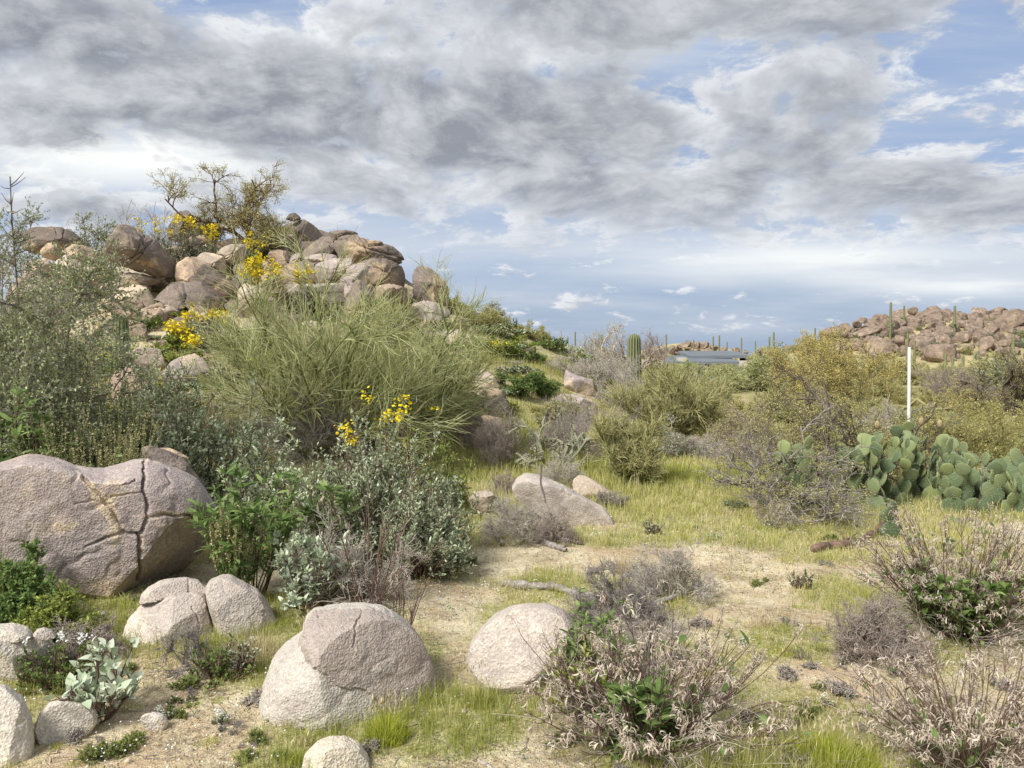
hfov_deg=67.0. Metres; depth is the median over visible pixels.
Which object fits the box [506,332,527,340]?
hill bush
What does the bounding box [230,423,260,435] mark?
hill bush
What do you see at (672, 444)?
shrub
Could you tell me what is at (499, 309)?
thorn shrub
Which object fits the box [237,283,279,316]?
boulder
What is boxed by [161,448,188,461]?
rock slab
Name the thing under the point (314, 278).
boulder
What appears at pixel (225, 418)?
shrub
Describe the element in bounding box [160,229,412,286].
boulder
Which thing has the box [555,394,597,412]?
boulder
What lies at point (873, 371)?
desert bush
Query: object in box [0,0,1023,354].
sky
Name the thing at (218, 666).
green weed
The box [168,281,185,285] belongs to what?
boulder
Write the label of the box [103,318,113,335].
boulder
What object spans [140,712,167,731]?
stone
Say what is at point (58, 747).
grass tuft
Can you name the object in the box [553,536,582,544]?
fallen branch
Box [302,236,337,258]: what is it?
boulder
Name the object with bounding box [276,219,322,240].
boulder
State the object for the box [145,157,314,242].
mesquite tree
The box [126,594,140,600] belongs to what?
twig clump
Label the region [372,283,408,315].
boulder
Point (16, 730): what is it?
boulder
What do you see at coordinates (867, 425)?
scrub bush
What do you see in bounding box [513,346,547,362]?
hill bush
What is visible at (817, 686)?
weed
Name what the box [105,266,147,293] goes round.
boulder
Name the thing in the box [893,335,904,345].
boulder
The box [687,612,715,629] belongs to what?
dry weed
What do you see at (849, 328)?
boulder
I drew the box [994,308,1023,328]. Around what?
boulder
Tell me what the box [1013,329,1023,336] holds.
desert bush
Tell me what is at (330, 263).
boulder
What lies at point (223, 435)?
hill bush
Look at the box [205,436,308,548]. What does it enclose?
brittlebush
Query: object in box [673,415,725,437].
scrub bush
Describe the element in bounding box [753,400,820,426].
scrub bush
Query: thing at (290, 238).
boulder
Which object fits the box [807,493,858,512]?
twig shrub
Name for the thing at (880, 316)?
boulder
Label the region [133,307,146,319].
boulder
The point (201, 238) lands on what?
boulder
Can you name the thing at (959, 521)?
dry weed
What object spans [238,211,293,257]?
green bush
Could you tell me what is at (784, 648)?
grass clump
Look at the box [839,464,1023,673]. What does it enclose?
dried shrub
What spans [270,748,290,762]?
weed
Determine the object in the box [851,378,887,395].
scrub bush
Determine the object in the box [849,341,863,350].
boulder
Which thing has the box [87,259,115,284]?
boulder
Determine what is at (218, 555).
flowering herb
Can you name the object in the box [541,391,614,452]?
twig shrub
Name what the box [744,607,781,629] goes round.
grass clump
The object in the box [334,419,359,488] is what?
flowering herb
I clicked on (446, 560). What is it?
brittlebush
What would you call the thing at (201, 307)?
boulder
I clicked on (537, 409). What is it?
scrub bush
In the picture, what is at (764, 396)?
scrub bush
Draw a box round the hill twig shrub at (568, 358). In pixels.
[553,355,573,360]
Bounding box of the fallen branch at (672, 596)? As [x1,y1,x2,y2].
[648,572,705,610]
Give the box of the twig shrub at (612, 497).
[595,489,630,509]
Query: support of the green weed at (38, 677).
on the ground at (457, 628)
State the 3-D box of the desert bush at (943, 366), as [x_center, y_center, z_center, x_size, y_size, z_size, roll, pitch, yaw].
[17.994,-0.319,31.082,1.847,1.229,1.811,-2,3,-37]
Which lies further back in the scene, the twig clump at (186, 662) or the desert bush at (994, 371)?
the desert bush at (994, 371)
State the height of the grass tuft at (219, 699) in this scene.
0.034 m
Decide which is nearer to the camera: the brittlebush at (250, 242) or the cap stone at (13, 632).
the cap stone at (13, 632)
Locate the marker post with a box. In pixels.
[907,347,910,420]
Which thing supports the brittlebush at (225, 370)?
on the ground at (457, 628)
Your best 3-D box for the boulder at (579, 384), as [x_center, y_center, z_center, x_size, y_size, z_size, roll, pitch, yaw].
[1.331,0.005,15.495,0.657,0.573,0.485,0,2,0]
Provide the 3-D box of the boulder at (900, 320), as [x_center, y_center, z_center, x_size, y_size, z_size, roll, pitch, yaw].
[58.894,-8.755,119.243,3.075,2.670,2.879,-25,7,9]
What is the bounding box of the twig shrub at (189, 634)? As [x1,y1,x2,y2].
[148,620,238,680]
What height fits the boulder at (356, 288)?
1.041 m
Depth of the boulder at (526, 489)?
7.20 m
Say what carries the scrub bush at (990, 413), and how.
on the ground at (457, 628)
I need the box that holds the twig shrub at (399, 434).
[332,381,441,462]
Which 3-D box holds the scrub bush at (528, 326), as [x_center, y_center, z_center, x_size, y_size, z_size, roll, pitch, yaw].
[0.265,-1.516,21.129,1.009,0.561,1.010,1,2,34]
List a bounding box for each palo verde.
[168,215,479,464]
[267,247,515,447]
[396,330,478,416]
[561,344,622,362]
[585,406,672,486]
[594,353,737,434]
[677,354,791,392]
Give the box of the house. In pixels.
[661,351,750,367]
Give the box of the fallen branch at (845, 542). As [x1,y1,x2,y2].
[810,521,883,552]
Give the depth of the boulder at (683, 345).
142.48 m
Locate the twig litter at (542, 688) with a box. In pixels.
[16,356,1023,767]
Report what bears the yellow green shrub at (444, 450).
on the ground at (457, 628)
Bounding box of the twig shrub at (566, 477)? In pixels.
[537,452,584,488]
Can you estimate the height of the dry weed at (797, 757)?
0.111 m
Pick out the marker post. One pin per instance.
(909, 383)
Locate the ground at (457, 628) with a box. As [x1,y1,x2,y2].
[1,250,1023,767]
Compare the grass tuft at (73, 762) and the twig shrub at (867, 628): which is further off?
the twig shrub at (867, 628)
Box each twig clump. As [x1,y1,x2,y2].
[86,736,104,746]
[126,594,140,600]
[181,658,195,667]
[186,648,203,658]
[187,685,216,700]
[217,717,241,735]
[238,738,256,751]
[777,713,803,729]
[780,616,799,626]
[790,648,809,658]
[818,558,834,566]
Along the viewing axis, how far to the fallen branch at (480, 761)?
3.04 m
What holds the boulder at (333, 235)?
on the boulder at (327, 240)
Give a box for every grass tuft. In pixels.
[48,740,66,751]
[63,758,83,767]
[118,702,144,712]
[192,735,219,747]
[211,696,226,703]
[229,748,250,759]
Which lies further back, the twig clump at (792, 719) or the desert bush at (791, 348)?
the desert bush at (791, 348)
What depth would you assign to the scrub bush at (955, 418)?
15.66 m
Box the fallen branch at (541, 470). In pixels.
[540,464,546,503]
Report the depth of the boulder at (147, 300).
15.31 m
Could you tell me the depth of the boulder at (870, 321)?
124.26 m
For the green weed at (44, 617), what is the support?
on the ground at (457, 628)
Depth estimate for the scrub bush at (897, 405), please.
16.88 m
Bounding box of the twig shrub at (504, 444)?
[469,403,541,468]
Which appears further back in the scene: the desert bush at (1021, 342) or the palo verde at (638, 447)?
the desert bush at (1021, 342)
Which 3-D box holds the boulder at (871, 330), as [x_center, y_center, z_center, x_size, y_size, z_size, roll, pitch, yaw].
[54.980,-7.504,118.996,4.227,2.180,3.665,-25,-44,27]
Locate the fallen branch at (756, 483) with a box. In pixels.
[718,479,789,495]
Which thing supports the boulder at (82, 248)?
on the boulder
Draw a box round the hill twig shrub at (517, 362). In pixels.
[505,360,525,364]
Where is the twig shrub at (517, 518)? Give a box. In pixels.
[474,493,562,550]
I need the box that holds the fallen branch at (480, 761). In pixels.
[477,759,492,767]
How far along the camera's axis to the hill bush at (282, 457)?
9.86 m
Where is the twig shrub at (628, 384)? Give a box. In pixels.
[581,365,658,413]
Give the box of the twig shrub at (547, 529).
[524,504,582,546]
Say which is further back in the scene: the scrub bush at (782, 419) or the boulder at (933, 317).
the boulder at (933, 317)
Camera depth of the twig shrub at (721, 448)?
11.56 m
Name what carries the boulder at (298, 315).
on the ground at (457, 628)
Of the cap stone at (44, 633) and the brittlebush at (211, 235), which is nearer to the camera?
the cap stone at (44, 633)
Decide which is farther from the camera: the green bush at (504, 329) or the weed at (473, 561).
the green bush at (504, 329)
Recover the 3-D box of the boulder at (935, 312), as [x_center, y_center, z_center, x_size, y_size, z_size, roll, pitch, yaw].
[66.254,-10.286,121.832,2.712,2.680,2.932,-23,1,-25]
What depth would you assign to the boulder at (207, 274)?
15.59 m
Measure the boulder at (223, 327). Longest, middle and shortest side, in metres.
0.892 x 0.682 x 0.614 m
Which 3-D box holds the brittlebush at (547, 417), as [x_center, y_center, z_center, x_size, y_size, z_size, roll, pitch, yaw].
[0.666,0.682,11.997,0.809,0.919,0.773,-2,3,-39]
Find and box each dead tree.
[557,319,625,363]
[605,327,671,370]
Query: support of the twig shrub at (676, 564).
on the ground at (457, 628)
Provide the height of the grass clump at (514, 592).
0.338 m
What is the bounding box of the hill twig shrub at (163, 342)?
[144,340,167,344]
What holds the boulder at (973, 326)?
on the ground at (457, 628)
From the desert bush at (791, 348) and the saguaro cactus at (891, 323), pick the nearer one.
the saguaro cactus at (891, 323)
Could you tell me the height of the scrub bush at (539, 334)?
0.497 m
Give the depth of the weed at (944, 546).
6.24 m
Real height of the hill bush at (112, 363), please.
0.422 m
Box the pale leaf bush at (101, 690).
[43,637,144,723]
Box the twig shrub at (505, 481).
[487,468,515,496]
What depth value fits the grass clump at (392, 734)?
3.21 m
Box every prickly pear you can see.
[769,433,901,512]
[865,421,967,507]
[874,417,942,539]
[916,448,1023,514]
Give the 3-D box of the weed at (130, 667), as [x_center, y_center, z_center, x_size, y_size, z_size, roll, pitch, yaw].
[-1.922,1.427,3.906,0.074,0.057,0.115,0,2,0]
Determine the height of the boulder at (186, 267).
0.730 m
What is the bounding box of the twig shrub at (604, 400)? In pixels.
[580,394,644,450]
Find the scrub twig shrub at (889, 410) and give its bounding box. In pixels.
[847,398,911,434]
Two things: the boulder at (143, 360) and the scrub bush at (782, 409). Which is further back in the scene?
the scrub bush at (782, 409)
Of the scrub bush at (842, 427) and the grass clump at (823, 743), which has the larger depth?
the scrub bush at (842, 427)
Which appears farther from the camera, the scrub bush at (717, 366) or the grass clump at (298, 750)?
the scrub bush at (717, 366)
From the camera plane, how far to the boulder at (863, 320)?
120.93 m
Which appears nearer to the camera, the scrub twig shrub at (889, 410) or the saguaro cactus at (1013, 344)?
the scrub twig shrub at (889, 410)
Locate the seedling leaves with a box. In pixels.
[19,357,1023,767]
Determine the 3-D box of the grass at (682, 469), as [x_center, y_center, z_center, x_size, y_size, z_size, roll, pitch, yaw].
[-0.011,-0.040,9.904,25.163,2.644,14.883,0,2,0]
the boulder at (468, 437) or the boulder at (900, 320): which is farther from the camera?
the boulder at (900, 320)
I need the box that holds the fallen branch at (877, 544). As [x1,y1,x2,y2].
[863,539,895,547]
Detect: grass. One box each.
[0,327,1023,767]
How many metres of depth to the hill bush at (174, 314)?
14.60 m
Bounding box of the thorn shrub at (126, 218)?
[61,197,163,251]
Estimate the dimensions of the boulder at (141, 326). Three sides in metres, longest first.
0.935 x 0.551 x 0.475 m
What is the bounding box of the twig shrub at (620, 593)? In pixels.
[564,554,689,641]
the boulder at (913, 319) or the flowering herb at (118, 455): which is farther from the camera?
the boulder at (913, 319)
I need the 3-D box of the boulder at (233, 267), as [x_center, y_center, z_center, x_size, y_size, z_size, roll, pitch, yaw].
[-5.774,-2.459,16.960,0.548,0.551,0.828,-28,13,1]
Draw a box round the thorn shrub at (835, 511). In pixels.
[693,387,883,533]
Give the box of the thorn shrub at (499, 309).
[465,302,505,319]
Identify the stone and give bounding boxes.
[0,623,32,642]
[33,627,55,640]
[139,577,205,604]
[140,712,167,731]
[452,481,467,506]
[469,490,501,518]
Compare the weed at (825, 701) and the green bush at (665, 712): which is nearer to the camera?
the green bush at (665, 712)
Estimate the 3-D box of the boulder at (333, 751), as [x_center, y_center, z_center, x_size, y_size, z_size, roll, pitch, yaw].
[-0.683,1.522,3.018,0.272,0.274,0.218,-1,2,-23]
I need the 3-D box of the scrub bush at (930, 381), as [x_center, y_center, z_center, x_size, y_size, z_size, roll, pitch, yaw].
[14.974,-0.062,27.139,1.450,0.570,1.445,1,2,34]
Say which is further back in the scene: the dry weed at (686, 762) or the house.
the house
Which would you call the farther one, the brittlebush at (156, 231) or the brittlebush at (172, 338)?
the brittlebush at (156, 231)
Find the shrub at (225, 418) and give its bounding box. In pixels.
[197,377,244,435]
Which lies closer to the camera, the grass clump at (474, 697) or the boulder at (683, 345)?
the grass clump at (474, 697)
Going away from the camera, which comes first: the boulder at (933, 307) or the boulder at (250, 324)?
the boulder at (250, 324)
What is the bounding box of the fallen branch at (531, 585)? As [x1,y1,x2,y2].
[501,579,609,604]
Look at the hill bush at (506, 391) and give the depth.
13.96 m
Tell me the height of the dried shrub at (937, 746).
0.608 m
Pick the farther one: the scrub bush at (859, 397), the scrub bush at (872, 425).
the scrub bush at (859, 397)
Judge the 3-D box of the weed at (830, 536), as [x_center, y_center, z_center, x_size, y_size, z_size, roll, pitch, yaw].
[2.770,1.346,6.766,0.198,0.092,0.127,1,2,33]
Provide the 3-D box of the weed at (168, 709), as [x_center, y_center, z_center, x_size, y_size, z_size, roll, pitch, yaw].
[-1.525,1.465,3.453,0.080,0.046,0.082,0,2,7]
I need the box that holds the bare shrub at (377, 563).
[302,464,475,610]
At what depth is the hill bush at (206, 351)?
13.16 m
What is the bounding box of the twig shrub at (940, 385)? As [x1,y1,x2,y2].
[912,363,1000,398]
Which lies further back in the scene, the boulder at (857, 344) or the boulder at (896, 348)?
the boulder at (857, 344)
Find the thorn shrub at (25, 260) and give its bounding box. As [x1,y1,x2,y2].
[0,196,109,397]
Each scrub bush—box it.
[447,296,474,318]
[468,304,513,331]
[512,319,544,331]
[525,325,552,342]
[527,392,608,423]
[641,369,661,383]
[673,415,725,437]
[678,364,705,378]
[679,365,712,373]
[694,377,723,389]
[696,389,759,426]
[710,363,741,371]
[750,386,827,423]
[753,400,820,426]
[757,400,791,423]
[759,384,824,399]
[761,427,816,444]
[766,387,811,402]
[768,421,840,446]
[771,373,803,390]
[809,415,868,445]
[822,415,882,426]
[826,395,896,423]
[832,391,867,405]
[843,378,877,395]
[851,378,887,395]
[857,420,884,434]
[862,377,920,398]
[875,392,918,407]
[878,402,941,417]
[891,402,966,437]
[910,409,983,430]
[911,384,979,407]
[911,393,960,406]
[916,374,949,385]
[937,402,967,419]
[960,402,1023,423]
[980,414,1023,437]
[996,421,1023,441]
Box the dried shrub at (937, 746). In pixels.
[812,625,1023,767]
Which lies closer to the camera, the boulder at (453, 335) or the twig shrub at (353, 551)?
the twig shrub at (353, 551)
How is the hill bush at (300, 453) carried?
on the ground at (457, 628)
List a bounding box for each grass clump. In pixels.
[186,617,298,668]
[283,606,314,640]
[286,731,312,767]
[356,685,418,748]
[456,651,501,710]
[491,573,538,615]
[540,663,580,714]
[609,550,633,574]
[725,733,787,767]
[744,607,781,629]
[757,693,894,767]
[765,630,812,659]
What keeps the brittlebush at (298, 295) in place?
on the ground at (457, 628)
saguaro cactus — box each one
[113,315,129,361]
[626,334,641,390]
[664,334,666,357]
[718,335,719,350]
[885,302,894,338]
[900,306,906,320]
[906,333,908,358]
[913,340,915,361]
[944,353,948,366]
[949,306,958,331]
[950,357,953,370]
[961,356,964,366]
[1009,335,1017,360]
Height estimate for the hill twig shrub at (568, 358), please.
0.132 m
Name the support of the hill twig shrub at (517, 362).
on the ground at (457, 628)
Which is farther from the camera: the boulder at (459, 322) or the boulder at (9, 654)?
the boulder at (459, 322)
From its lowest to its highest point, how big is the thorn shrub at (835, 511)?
1.397 m
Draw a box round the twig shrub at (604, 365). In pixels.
[542,346,643,385]
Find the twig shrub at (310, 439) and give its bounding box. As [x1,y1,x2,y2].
[221,351,376,472]
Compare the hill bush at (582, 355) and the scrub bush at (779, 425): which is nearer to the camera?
the scrub bush at (779, 425)
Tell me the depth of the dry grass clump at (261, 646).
4.03 m
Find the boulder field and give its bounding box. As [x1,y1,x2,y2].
[832,307,1023,361]
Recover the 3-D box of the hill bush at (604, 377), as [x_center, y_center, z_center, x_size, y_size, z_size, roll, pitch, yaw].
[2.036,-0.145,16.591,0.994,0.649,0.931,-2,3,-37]
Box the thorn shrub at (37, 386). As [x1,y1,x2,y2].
[0,204,216,483]
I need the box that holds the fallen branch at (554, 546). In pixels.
[539,537,566,551]
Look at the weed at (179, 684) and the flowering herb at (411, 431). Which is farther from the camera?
the flowering herb at (411, 431)
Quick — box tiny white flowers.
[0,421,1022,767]
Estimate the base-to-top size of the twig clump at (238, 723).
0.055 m
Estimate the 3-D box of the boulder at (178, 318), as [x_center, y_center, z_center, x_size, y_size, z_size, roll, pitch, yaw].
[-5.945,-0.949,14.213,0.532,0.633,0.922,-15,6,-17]
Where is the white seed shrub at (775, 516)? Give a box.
[747,501,795,528]
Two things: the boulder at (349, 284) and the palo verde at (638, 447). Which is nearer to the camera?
the palo verde at (638, 447)
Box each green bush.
[52,211,120,261]
[190,207,233,241]
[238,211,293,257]
[475,322,510,335]
[494,365,540,372]
[494,369,565,396]
[545,643,631,719]
[558,585,632,692]
[601,675,682,759]
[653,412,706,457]
[893,559,1023,643]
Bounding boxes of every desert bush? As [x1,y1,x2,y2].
[745,346,786,368]
[749,345,796,367]
[756,341,793,369]
[783,344,797,353]
[849,360,898,380]
[879,357,935,385]
[890,357,930,372]
[935,361,967,377]
[953,359,993,371]
[957,346,974,353]
[965,349,1021,391]
[965,354,1021,391]
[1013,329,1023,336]
[1015,338,1023,346]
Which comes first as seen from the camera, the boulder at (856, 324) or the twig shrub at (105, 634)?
the twig shrub at (105, 634)
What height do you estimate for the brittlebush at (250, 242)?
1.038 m
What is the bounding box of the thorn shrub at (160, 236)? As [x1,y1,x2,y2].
[141,202,175,244]
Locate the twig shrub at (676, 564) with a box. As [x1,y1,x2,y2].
[617,534,725,610]
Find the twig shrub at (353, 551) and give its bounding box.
[270,500,427,609]
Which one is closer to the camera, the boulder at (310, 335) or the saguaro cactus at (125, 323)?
the saguaro cactus at (125, 323)
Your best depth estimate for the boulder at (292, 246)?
17.79 m
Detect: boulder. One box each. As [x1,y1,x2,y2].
[0,454,217,598]
[0,637,55,682]
[0,684,34,767]
[8,273,56,316]
[21,226,82,254]
[24,258,52,278]
[34,697,97,744]
[40,242,63,260]
[53,254,84,285]
[58,303,95,320]
[62,244,99,263]
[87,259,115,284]
[101,224,175,278]
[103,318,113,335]
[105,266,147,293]
[108,299,145,318]
[109,321,147,342]
[111,367,154,406]
[115,273,160,285]
[115,284,154,306]
[123,592,212,643]
[126,347,166,370]
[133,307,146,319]
[142,302,181,322]
[142,445,205,488]
[143,273,173,288]
[148,285,157,291]
[154,281,226,311]
[154,305,188,314]
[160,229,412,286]
[162,353,212,383]
[167,210,195,241]
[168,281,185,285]
[171,315,194,334]
[175,257,199,281]
[178,237,205,260]
[187,264,237,301]
[188,305,219,318]
[190,312,214,329]
[194,235,214,255]
[196,252,226,276]
[204,574,277,637]
[206,318,238,338]
[215,252,233,273]
[216,244,246,262]
[224,297,246,317]
[229,274,261,297]
[232,262,247,274]
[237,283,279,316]
[241,316,267,341]
[244,241,267,258]
[258,270,312,311]
[258,602,436,730]
[262,264,272,271]
[267,249,289,267]
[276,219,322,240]
[276,312,299,326]
[278,303,289,312]
[280,234,300,242]
[283,239,303,250]
[284,258,338,283]
[285,282,345,302]
[286,213,300,221]
[287,253,301,263]
[296,326,330,346]
[301,735,369,767]
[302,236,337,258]
[304,253,336,262]
[309,302,328,314]
[314,258,353,279]
[322,322,344,340]
[325,263,383,321]
[329,230,357,240]
[329,234,403,263]
[341,280,371,322]
[353,318,376,333]
[359,258,404,286]
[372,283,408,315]
[395,306,423,328]
[404,289,415,307]
[411,319,445,334]
[412,266,448,305]
[412,300,450,322]
[415,328,439,349]
[439,329,464,342]
[448,314,468,329]
[456,409,487,450]
[467,603,573,694]
[472,370,499,388]
[477,387,508,417]
[481,414,503,433]
[512,473,613,525]
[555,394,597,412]
[562,370,594,395]
[573,475,616,504]
[668,345,675,354]
[678,343,689,347]
[691,341,699,348]
[699,342,708,348]
[709,345,717,350]
[732,347,739,351]
[819,326,847,340]
[839,323,849,327]
[845,326,854,332]
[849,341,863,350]
[852,321,861,327]
[852,325,881,337]
[858,317,867,323]
[864,337,894,354]
[865,319,879,323]
[872,314,882,318]
[878,318,899,332]
[892,309,914,317]
[892,317,906,325]
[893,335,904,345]
[893,346,898,352]
[907,307,917,314]
[907,316,924,327]
[910,336,931,349]
[920,322,938,331]
[922,344,956,361]
[924,309,942,316]
[926,305,943,315]
[928,314,942,322]
[935,332,948,341]
[940,326,953,333]
[952,332,969,342]
[963,323,983,335]
[973,334,982,343]
[974,318,983,327]
[978,336,994,350]
[979,349,986,356]
[990,307,1007,313]
[992,346,1015,357]
[993,332,1004,342]
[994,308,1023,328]
[994,338,1010,347]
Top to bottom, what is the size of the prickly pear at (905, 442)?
0.991 m
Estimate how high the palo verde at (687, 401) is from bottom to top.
1.549 m
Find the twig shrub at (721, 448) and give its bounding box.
[709,432,770,464]
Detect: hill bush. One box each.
[91,360,129,376]
[133,342,179,354]
[134,309,169,329]
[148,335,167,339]
[150,287,164,291]
[171,309,188,316]
[180,348,209,353]
[182,400,232,405]
[187,383,219,389]
[190,397,219,415]
[197,425,235,440]
[227,425,267,436]
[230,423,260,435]
[263,450,299,462]
[270,451,302,460]
[431,317,452,337]
[457,510,473,515]
[469,324,490,329]
[473,333,518,353]
[485,338,525,354]
[500,388,518,393]
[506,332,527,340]
[507,399,520,410]
[508,317,523,329]
[509,372,525,381]
[510,337,536,348]
[511,328,535,335]
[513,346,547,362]
[533,332,568,351]
[556,346,583,352]
[566,350,598,364]
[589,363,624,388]
[705,533,723,538]
[723,500,750,507]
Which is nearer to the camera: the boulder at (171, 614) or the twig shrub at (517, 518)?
the boulder at (171, 614)
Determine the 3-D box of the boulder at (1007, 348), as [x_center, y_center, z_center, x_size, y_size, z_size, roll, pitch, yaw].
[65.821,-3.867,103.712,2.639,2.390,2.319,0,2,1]
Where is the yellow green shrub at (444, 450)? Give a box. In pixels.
[412,426,478,508]
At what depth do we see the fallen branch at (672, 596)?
4.96 m
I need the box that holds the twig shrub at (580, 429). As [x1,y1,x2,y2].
[541,409,612,462]
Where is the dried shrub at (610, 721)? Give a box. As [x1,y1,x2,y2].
[480,572,817,767]
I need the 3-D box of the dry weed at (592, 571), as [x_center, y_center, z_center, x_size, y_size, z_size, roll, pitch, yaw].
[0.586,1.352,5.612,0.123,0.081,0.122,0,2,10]
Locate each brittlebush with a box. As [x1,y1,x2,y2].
[120,348,209,413]
[126,365,303,508]
[132,214,185,254]
[162,318,193,350]
[162,332,211,365]
[163,213,202,263]
[176,302,230,349]
[196,223,224,253]
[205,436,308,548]
[206,355,254,385]
[232,245,287,314]
[243,231,264,269]
[247,386,496,576]
[272,522,360,612]
[290,262,316,320]
[355,479,477,581]
[385,303,411,340]
[469,391,504,413]
[484,340,521,354]
[527,399,588,452]
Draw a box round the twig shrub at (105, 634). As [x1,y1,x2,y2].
[50,612,129,662]
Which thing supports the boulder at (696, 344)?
on the boulder
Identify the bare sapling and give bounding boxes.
[0,172,35,349]
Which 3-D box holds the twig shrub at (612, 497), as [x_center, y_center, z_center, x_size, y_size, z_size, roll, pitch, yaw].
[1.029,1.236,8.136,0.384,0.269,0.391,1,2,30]
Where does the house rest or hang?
on the ground at (457, 628)
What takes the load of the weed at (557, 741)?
on the ground at (457, 628)
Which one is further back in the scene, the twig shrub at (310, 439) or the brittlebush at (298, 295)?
the brittlebush at (298, 295)
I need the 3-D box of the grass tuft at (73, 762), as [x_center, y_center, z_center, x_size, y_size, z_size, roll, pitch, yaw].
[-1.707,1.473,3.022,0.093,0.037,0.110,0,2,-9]
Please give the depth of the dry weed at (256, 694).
3.53 m
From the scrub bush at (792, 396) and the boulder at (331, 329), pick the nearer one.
the boulder at (331, 329)
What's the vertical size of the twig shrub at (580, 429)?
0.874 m
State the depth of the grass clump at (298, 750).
3.05 m
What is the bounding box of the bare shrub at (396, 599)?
[362,562,432,625]
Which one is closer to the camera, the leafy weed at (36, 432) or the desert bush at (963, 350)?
the leafy weed at (36, 432)
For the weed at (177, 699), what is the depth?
3.56 m
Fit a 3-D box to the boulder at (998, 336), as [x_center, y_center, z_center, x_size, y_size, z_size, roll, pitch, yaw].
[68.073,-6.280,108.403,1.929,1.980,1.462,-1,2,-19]
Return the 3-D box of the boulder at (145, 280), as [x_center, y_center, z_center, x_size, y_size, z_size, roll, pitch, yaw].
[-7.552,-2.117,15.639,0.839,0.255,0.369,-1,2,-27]
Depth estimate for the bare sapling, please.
6.88 m
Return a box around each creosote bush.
[690,396,818,455]
[888,393,1023,470]
[987,440,1023,463]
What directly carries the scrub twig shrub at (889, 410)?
on the ground at (457, 628)
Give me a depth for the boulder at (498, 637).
3.70 m
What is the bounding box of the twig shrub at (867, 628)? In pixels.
[807,585,940,683]
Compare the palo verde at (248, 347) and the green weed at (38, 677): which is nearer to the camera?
the green weed at (38, 677)
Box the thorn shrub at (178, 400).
[20,255,206,465]
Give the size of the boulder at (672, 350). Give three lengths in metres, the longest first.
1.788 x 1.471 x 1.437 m
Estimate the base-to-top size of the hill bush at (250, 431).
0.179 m
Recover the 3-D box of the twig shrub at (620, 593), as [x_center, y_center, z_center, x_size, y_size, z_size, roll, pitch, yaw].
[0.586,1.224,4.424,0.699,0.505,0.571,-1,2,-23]
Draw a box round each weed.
[0,378,80,563]
[0,536,80,625]
[9,579,101,644]
[15,627,96,697]
[48,663,76,689]
[62,725,91,744]
[76,740,115,765]
[93,610,105,621]
[103,735,145,759]
[122,661,139,670]
[127,730,147,742]
[152,705,171,717]
[164,694,197,708]
[164,705,176,716]
[165,674,201,691]
[174,707,187,719]
[180,633,254,690]
[184,461,308,595]
[209,707,230,725]
[226,640,260,675]
[233,747,261,767]
[238,686,262,706]
[247,726,267,746]
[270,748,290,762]
[294,479,362,568]
[341,594,368,602]
[361,737,380,755]
[466,556,477,564]
[542,724,589,750]
[585,563,598,574]
[614,761,630,767]
[643,513,664,534]
[664,754,697,767]
[667,652,686,661]
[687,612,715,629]
[722,708,769,727]
[749,578,765,587]
[774,746,814,767]
[776,663,801,682]
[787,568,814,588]
[792,697,824,723]
[800,661,820,669]
[809,679,826,690]
[816,692,835,707]
[817,533,839,540]
[823,675,853,695]
[827,679,856,699]
[847,744,874,761]
[853,722,868,733]
[913,759,932,767]
[936,541,954,552]
[950,514,968,526]
[960,658,966,667]
[987,673,1021,692]
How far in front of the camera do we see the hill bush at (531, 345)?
17.20 m
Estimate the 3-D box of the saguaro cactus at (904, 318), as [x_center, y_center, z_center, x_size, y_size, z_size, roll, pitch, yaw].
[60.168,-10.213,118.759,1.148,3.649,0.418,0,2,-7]
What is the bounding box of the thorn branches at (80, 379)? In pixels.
[0,296,146,467]
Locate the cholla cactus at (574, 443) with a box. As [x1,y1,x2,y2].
[504,416,601,472]
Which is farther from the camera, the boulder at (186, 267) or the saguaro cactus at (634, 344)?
the saguaro cactus at (634, 344)
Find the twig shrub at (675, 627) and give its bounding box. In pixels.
[588,610,691,679]
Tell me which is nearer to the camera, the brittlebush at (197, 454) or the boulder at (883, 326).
the brittlebush at (197, 454)
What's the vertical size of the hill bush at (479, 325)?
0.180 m
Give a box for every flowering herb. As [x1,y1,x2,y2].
[12,382,163,467]
[94,406,155,467]
[209,503,266,583]
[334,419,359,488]
[374,395,423,500]
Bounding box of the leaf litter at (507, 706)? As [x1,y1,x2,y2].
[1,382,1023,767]
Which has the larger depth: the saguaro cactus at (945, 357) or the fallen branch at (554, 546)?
the saguaro cactus at (945, 357)
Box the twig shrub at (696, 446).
[666,433,721,458]
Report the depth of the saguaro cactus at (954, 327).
111.63 m
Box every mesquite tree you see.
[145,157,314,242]
[732,343,959,504]
[742,328,844,394]
[792,321,975,418]
[935,340,1023,416]
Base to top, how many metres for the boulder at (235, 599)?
0.564 m
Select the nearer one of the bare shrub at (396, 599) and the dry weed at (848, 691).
the dry weed at (848, 691)
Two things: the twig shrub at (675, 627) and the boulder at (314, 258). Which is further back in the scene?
the boulder at (314, 258)
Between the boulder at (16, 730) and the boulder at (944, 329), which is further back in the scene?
the boulder at (944, 329)
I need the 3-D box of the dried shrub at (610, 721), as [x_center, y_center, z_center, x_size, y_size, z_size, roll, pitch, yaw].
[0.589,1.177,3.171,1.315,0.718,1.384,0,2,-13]

